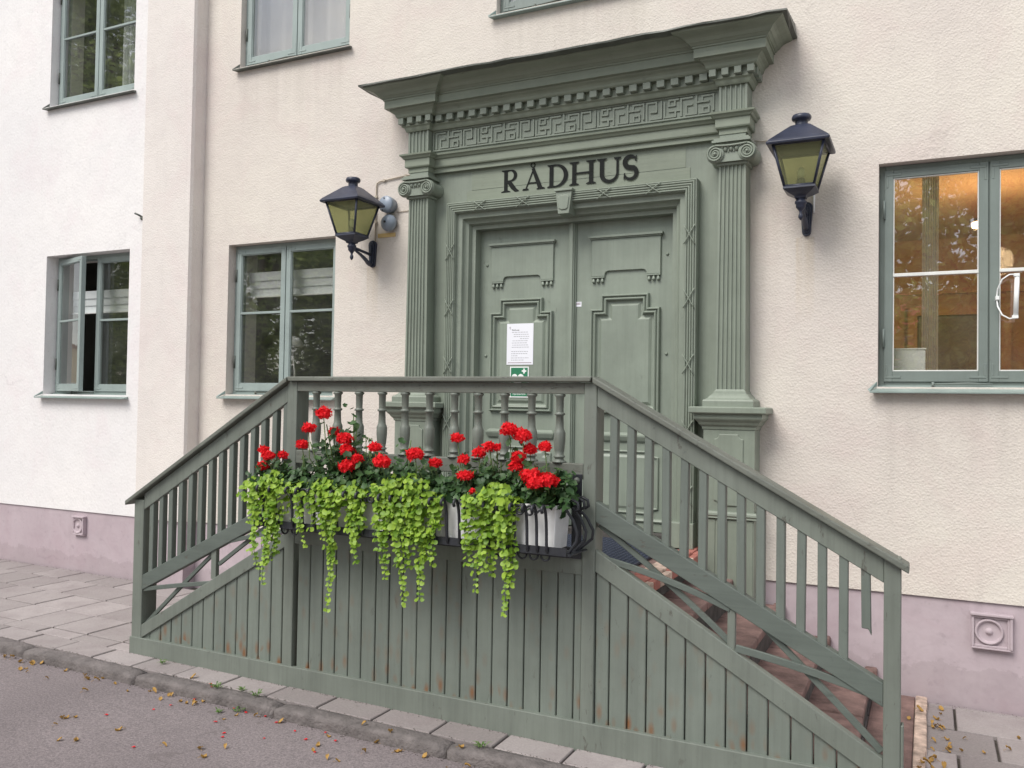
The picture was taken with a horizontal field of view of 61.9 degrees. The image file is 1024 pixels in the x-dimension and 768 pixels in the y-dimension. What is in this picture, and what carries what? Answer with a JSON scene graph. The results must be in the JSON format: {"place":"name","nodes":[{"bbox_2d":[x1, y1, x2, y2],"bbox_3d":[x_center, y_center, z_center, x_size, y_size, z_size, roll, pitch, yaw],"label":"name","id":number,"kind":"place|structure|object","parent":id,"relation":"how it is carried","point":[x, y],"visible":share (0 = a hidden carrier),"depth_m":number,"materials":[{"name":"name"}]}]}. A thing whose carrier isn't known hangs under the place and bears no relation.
{"place":"outdoors","nodes":[
{"label":"outdoors","id":0,"kind":"place"},
{"bbox_2d":[0,653,477,767],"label":"road","id":1,"kind":"structure","parent":0,"point":[35,703],"depth_m":4.32,"materials":[{"name":"grey asphalt"}]},
{"bbox_2d":[0,637,577,767],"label":"kerb","id":2,"kind":"structure","parent":1,"relation":"on","point":[408,740],"depth_m":4.55,"materials":[{"name":"stone"}]},
{"bbox_2d":[210,681,222,687],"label":"weed","id":3,"kind":"object","parent":2,"relation":"on","point":[216,685],"visible":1,"depth_m":4.84,"materials":[{"name":"green plant"}]},
{"bbox_2d":[474,741,488,747],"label":"weed","id":4,"kind":"object","parent":2,"relation":"on","point":[480,744],"visible":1,"depth_m":4.11,"materials":[{"name":"green plant"}]},
{"bbox_2d":[292,336,302,376],"bbox_3d":[-1.977,-0.154,7.652,0.214,0.556,0.208,0,-1,26],"label":"table lamp","id":5,"kind":"object","parent":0,"point":[297,342],"visible":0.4,"depth_m":7.62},
{"bbox_2d":[0,559,1023,767],"bbox_3d":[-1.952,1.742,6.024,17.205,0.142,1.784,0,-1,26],"label":"pavement","id":6,"kind":"structure","parent":0,"point":[77,612],"depth_m":5.06,"materials":[{"name":"concrete"}]},
{"bbox_2d":[1,562,1018,767],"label":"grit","id":7,"kind":"object","parent":6,"relation":"on","point":[325,709],"visible":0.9,"depth_m":4.67,"materials":[{"name":"gravel"}]},
{"bbox_2d":[0,0,1023,716],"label":"town hall","id":8,"kind":"structure","parent":6,"relation":"on","point":[610,166],"depth_m":6.08,"materials":[{"name":"paint"}]},
{"bbox_2d":[34,252,129,398],"bbox_3d":[-3.917,-0.543,8.095,1.232,1.367,0.438,0,-1,26],"label":"window","id":9,"kind":"structure","parent":8,"relation":"in","point":[69,360],"depth_m":8.09,"materials":[{"name":"green paint"}]},
{"bbox_2d":[42,0,135,110],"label":"window","id":10,"kind":"structure","parent":8,"relation":"in","point":[70,78],"depth_m":8.31,"materials":[{"name":"green paint"}]},
{"bbox_2d":[71,289,128,314],"bbox_3d":[-3.841,-0.793,8.189,1.100,0.222,0.045,0,-1,26],"label":"roller blind","id":11,"kind":"object","parent":8,"relation":"attached to","point":[116,300],"visible":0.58,"depth_m":8.21,"materials":[{"name":"fabric"}]},
{"bbox_2d":[122,0,136,85],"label":"curtain","id":12,"kind":"object","parent":8,"relation":"hanging from","point":[128,74],"visible":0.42,"depth_m":8.42,"materials":[{"name":"fabric"}]},
{"bbox_2d":[216,238,335,399],"bbox_3d":[-1.883,-0.530,7.211,1.232,1.327,0.400,0,-1,26],"label":"window","id":13,"kind":"structure","parent":8,"relation":"in","point":[244,383],"depth_m":7.27,"materials":[{"name":"green paint"}]},
{"bbox_2d":[247,267,332,298],"bbox_3d":[-1.827,-0.862,7.274,1.080,0.222,0.045,0,-1,26],"label":"roller blind","id":14,"kind":"object","parent":8,"relation":"attached to","point":[316,281],"visible":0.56,"depth_m":7.27,"materials":[{"name":"fabric"}]},
{"bbox_2d":[232,0,351,71],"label":"window","id":15,"kind":"structure","parent":8,"relation":"in","point":[253,26],"depth_m":7.16,"materials":[{"name":"green paint"}]},
{"bbox_2d":[261,0,345,54],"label":"curtain","id":16,"kind":"object","parent":8,"relation":"hanging from","point":[325,20],"visible":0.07,"depth_m":7.36,"materials":[{"name":"white fabric"}]},
{"bbox_2d":[319,177,384,267],"bbox_3d":[-1.181,-1.236,6.486,0.350,0.640,0.455,0,-1,26],"label":"wall lantern","id":17,"kind":"object","parent":8,"relation":"attached to","point":[352,196],"depth_m":6.41,"materials":[{"name":"blue paint"}]},
{"bbox_2d":[378,232,395,237],"bbox_3d":[-0.974,-1.156,6.632,0.161,0.031,0.006,0,-1,26],"label":"warning strip","id":18,"kind":"object","parent":8,"relation":"attached to","point":[383,235],"visible":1,"depth_m":6.63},
{"bbox_2d":[379,196,396,213],"bbox_3d":[-0.959,-1.383,6.587,0.128,0.128,0.087,0,-1,26],"label":"alarm bell","id":19,"kind":"object","parent":8,"relation":"attached to","point":[389,203],"visible":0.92,"depth_m":6.55,"materials":[{"name":"grey metal"}]},
{"bbox_2d":[381,214,396,231],"bbox_3d":[-0.956,-1.243,6.571,0.134,0.134,0.104,0,-1,26],"label":"alarm bell","id":20,"kind":"object","parent":8,"relation":"attached to","point":[388,222],"visible":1,"depth_m":6.54,"materials":[{"name":"grey metal"}]},
{"bbox_2d":[374,174,409,241],"bbox_3d":[-0.885,-1.358,6.588,0.418,0.510,0.018,0,-1,26],"label":"cable","id":21,"kind":"object","parent":8,"relation":"attached to","point":[376,197],"visible":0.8,"depth_m":6.66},
{"bbox_2d":[510,367,528,397],"bbox_3d":[0.052,-0.014,6.163,0.150,0.223,0.004,0,-1,26],"label":"emergency sign","id":22,"kind":"object","parent":8,"relation":"attached to","point":[519,371],"visible":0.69,"depth_m":6.16,"materials":[{"name":"green plastic"}]},
{"bbox_2d":[506,323,533,364],"bbox_3d":[0.057,-0.288,6.170,0.212,0.298,0.003,0,-1,26],"label":"notice","id":23,"kind":"object","parent":8,"relation":"attached to","point":[519,344],"visible":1,"depth_m":6.17,"materials":[{"name":"white paper"}]},
{"bbox_2d":[477,225,568,489],"bbox_3d":[0.082,-0.109,6.177,0.746,2.195,0.088,0,-1,26],"label":"door leaf","id":24,"kind":"structure","parent":8,"relation":"in","point":[524,276],"depth_m":6.16,"materials":[{"name":"green paint"}]},
{"bbox_2d":[488,0,587,19],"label":"window","id":25,"kind":"structure","parent":8,"relation":"in","point":[507,6],"depth_m":6.19,"materials":[{"name":"green paint"}]},
{"bbox_2d":[576,302,581,306],"bbox_3d":[0.465,-0.560,5.996,0.050,0.034,0.002,0,-1,26],"label":"sticker","id":26,"kind":"object","parent":8,"relation":"attached to","point":[578,304],"visible":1,"depth_m":5.99,"materials":[{"name":"white paper"}]},
{"bbox_2d":[565,216,672,532],"bbox_3d":[0.740,-0.106,5.846,0.783,2.195,0.106,0,-1,26],"label":"door leaf","id":27,"kind":"structure","parent":8,"relation":"in","point":[620,271],"depth_m":5.83,"materials":[{"name":"green paint"}]},
{"bbox_2d":[766,112,835,236],"bbox_3d":[1.724,-1.250,5.067,0.350,0.671,0.455,0,-1,26],"label":"wall lantern","id":28,"kind":"object","parent":8,"relation":"attached to","point":[802,137],"depth_m":4.98,"materials":[{"name":"blue paint"}]},
{"bbox_2d":[894,348,926,369],"bbox_3d":[2.418,-0.106,5.213,0.205,0.220,0.090,0,-1,26],"label":"cardboard box","id":29,"kind":"object","parent":8,"relation":"on","point":[909,358],"visible":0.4,"depth_m":5.17,"materials":[{"name":"white cardboard"}]},
{"bbox_2d":[921,176,938,369],"bbox_3d":[2.632,-0.685,5.371,0.095,1.700,0.055,0,-1,26],"label":"curtain","id":30,"kind":"object","parent":8,"relation":"hanging from","point":[930,250],"visible":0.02,"depth_m":5.37,"materials":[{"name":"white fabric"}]},
{"bbox_2d":[867,153,1023,393],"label":"window","id":31,"kind":"structure","parent":8,"relation":"in","point":[988,373],"depth_m":4.91,"materials":[{"name":"green paint"}]},
{"bbox_2d":[969,217,976,228],"bbox_3d":[3.455,-1.346,6.258,0.180,0.410,0.180,0,-1,26],"label":"ceiling lamp","id":32,"kind":"object","parent":8,"relation":"hanging from","point":[973,222],"visible":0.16,"depth_m":6.25,"materials":[{"name":"white glass"}]},
{"bbox_2d":[995,273,1019,318],"bbox_3d":[2.769,-0.487,4.786,0.062,0.255,0.157,2,-1,-25],"label":"thermometer","id":33,"kind":"object","parent":8,"relation":"attached to","point":[1016,295],"visible":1,"depth_m":4.73,"materials":[{"name":"white plastic"}]},
{"bbox_2d":[627,547,926,767],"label":"entrance stairs","id":34,"kind":"structure","parent":6,"relation":"on","point":[749,634],"depth_m":4.52,"materials":[{"name":"red stone"}]},
{"bbox_2d":[125,376,909,767],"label":"stair railing","id":35,"kind":"object","parent":34,"relation":"on","point":[575,654],"visible":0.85,"depth_m":4.22,"materials":[{"name":"green paint"}]},
{"bbox_2d":[255,459,594,561],"bbox_3d":[-0.555,0.637,4.415,2.004,0.412,0.311,0,-1,26],"label":"planter basket","id":36,"kind":"object","parent":35,"relation":"attached to","point":[575,550],"visible":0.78,"depth_m":4.14,"materials":[{"name":"black metal"}]},
{"bbox_2d":[277,486,347,526],"bbox_3d":[-1.085,0.672,4.715,0.577,0.214,0.190,0,-1,26],"label":"planter box","id":37,"kind":"object","parent":36,"relation":"in","point":[308,520],"visible":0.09,"depth_m":4.64,"materials":[{"name":"white plastic"}]},
{"bbox_2d":[236,469,307,584],"bbox_3d":[-1.295,0.789,4.696,0.481,0.639,0.186,0,-1,26],"label":"trailing creeper","id":38,"kind":"object","parent":37,"relation":"in","point":[269,506],"visible":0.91,"depth_m":4.67,"materials":[{"name":"green plant"}]},
{"bbox_2d":[245,439,323,488],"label":"geranium","id":39,"kind":"object","parent":37,"relation":"in","point":[265,465],"visible":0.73,"depth_m":4.73,"materials":[{"name":"red plant"}]},
{"bbox_2d":[303,477,356,612],"bbox_3d":[-0.965,0.851,4.532,0.269,0.714,0.198,0,-1,26],"label":"trailing creeper","id":40,"kind":"object","parent":37,"relation":"in","point":[325,513],"visible":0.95,"depth_m":4.51,"materials":[{"name":"green plant"}]},
{"bbox_2d":[301,403,377,491],"bbox_3d":[-0.905,0.362,4.612,0.449,0.520,0.324,0,-1,26],"label":"geranium","id":41,"kind":"object","parent":37,"relation":"in","point":[349,457],"visible":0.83,"depth_m":4.57,"materials":[{"name":"red plant"}]},
{"bbox_2d":[358,496,445,536],"bbox_3d":[-0.564,0.675,4.460,0.577,0.214,0.190,0,-1,26],"label":"planter box","id":42,"kind":"object","parent":36,"relation":"in","point":[368,513],"visible":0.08,"depth_m":4.43,"materials":[{"name":"white plastic"}]},
{"bbox_2d":[335,479,369,564],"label":"trailing creeper","id":43,"kind":"object","parent":42,"relation":"in","point":[356,510],"visible":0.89,"depth_m":4.41,"materials":[{"name":"green plant"}]},
{"bbox_2d":[355,437,430,494],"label":"geranium","id":44,"kind":"object","parent":42,"relation":"in","point":[380,461],"visible":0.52,"depth_m":4.41,"materials":[{"name":"red plant"}]},
{"bbox_2d":[369,473,448,607],"bbox_3d":[-0.527,0.788,4.317,0.449,0.677,0.207,0,-1,26],"label":"trailing creeper","id":45,"kind":"object","parent":42,"relation":"in","point":[413,512],"visible":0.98,"depth_m":4.27,"materials":[{"name":"green plant"}]},
{"bbox_2d":[400,432,477,500],"bbox_3d":[-0.351,0.433,4.344,0.425,0.386,0.308,1,-1,17],"label":"geranium","id":46,"kind":"object","parent":42,"relation":"in","point":[437,484],"visible":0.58,"depth_m":4.28,"materials":[{"name":"red plant"}]},
{"bbox_2d":[446,499,569,547],"bbox_3d":[-0.027,0.677,4.198,0.612,0.214,0.190,0,-1,26],"label":"planter box","id":47,"kind":"object","parent":36,"relation":"in","point":[557,531],"visible":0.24,"depth_m":4.06,"materials":[{"name":"white plastic"}]},
{"bbox_2d":[446,440,517,503],"bbox_3d":[-0.103,0.450,4.237,0.419,0.347,0.302,0,-1,26],"label":"geranium","id":48,"kind":"object","parent":47,"relation":"in","point":[487,475],"visible":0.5,"depth_m":4.18,"materials":[{"name":"red plant"}]},
{"bbox_2d":[459,482,523,616],"bbox_3d":[-0.097,0.785,4.100,0.319,0.630,0.208,0,-1,26],"label":"trailing creeper","id":49,"kind":"object","parent":47,"relation":"in","point":[491,494],"visible":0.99,"depth_m":4.07,"materials":[{"name":"green plant"}]},
{"bbox_2d":[499,422,579,518],"bbox_3d":[0.135,0.411,4.101,0.403,0.468,0.329,0,-1,26],"label":"geranium","id":50,"kind":"object","parent":47,"relation":"in","point":[534,485],"visible":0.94,"depth_m":4.03,"materials":[{"name":"red plant"}]},
{"bbox_2d":[567,534,650,569],"bbox_3d":[0.085,1.018,5.394,1.631,0.015,1.066,0,-1,26],"label":"door mat","id":51,"kind":"object","parent":34,"relation":"on","point":[612,548],"depth_m":5.18,"materials":[{"name":"blue rubber"}]}
]}

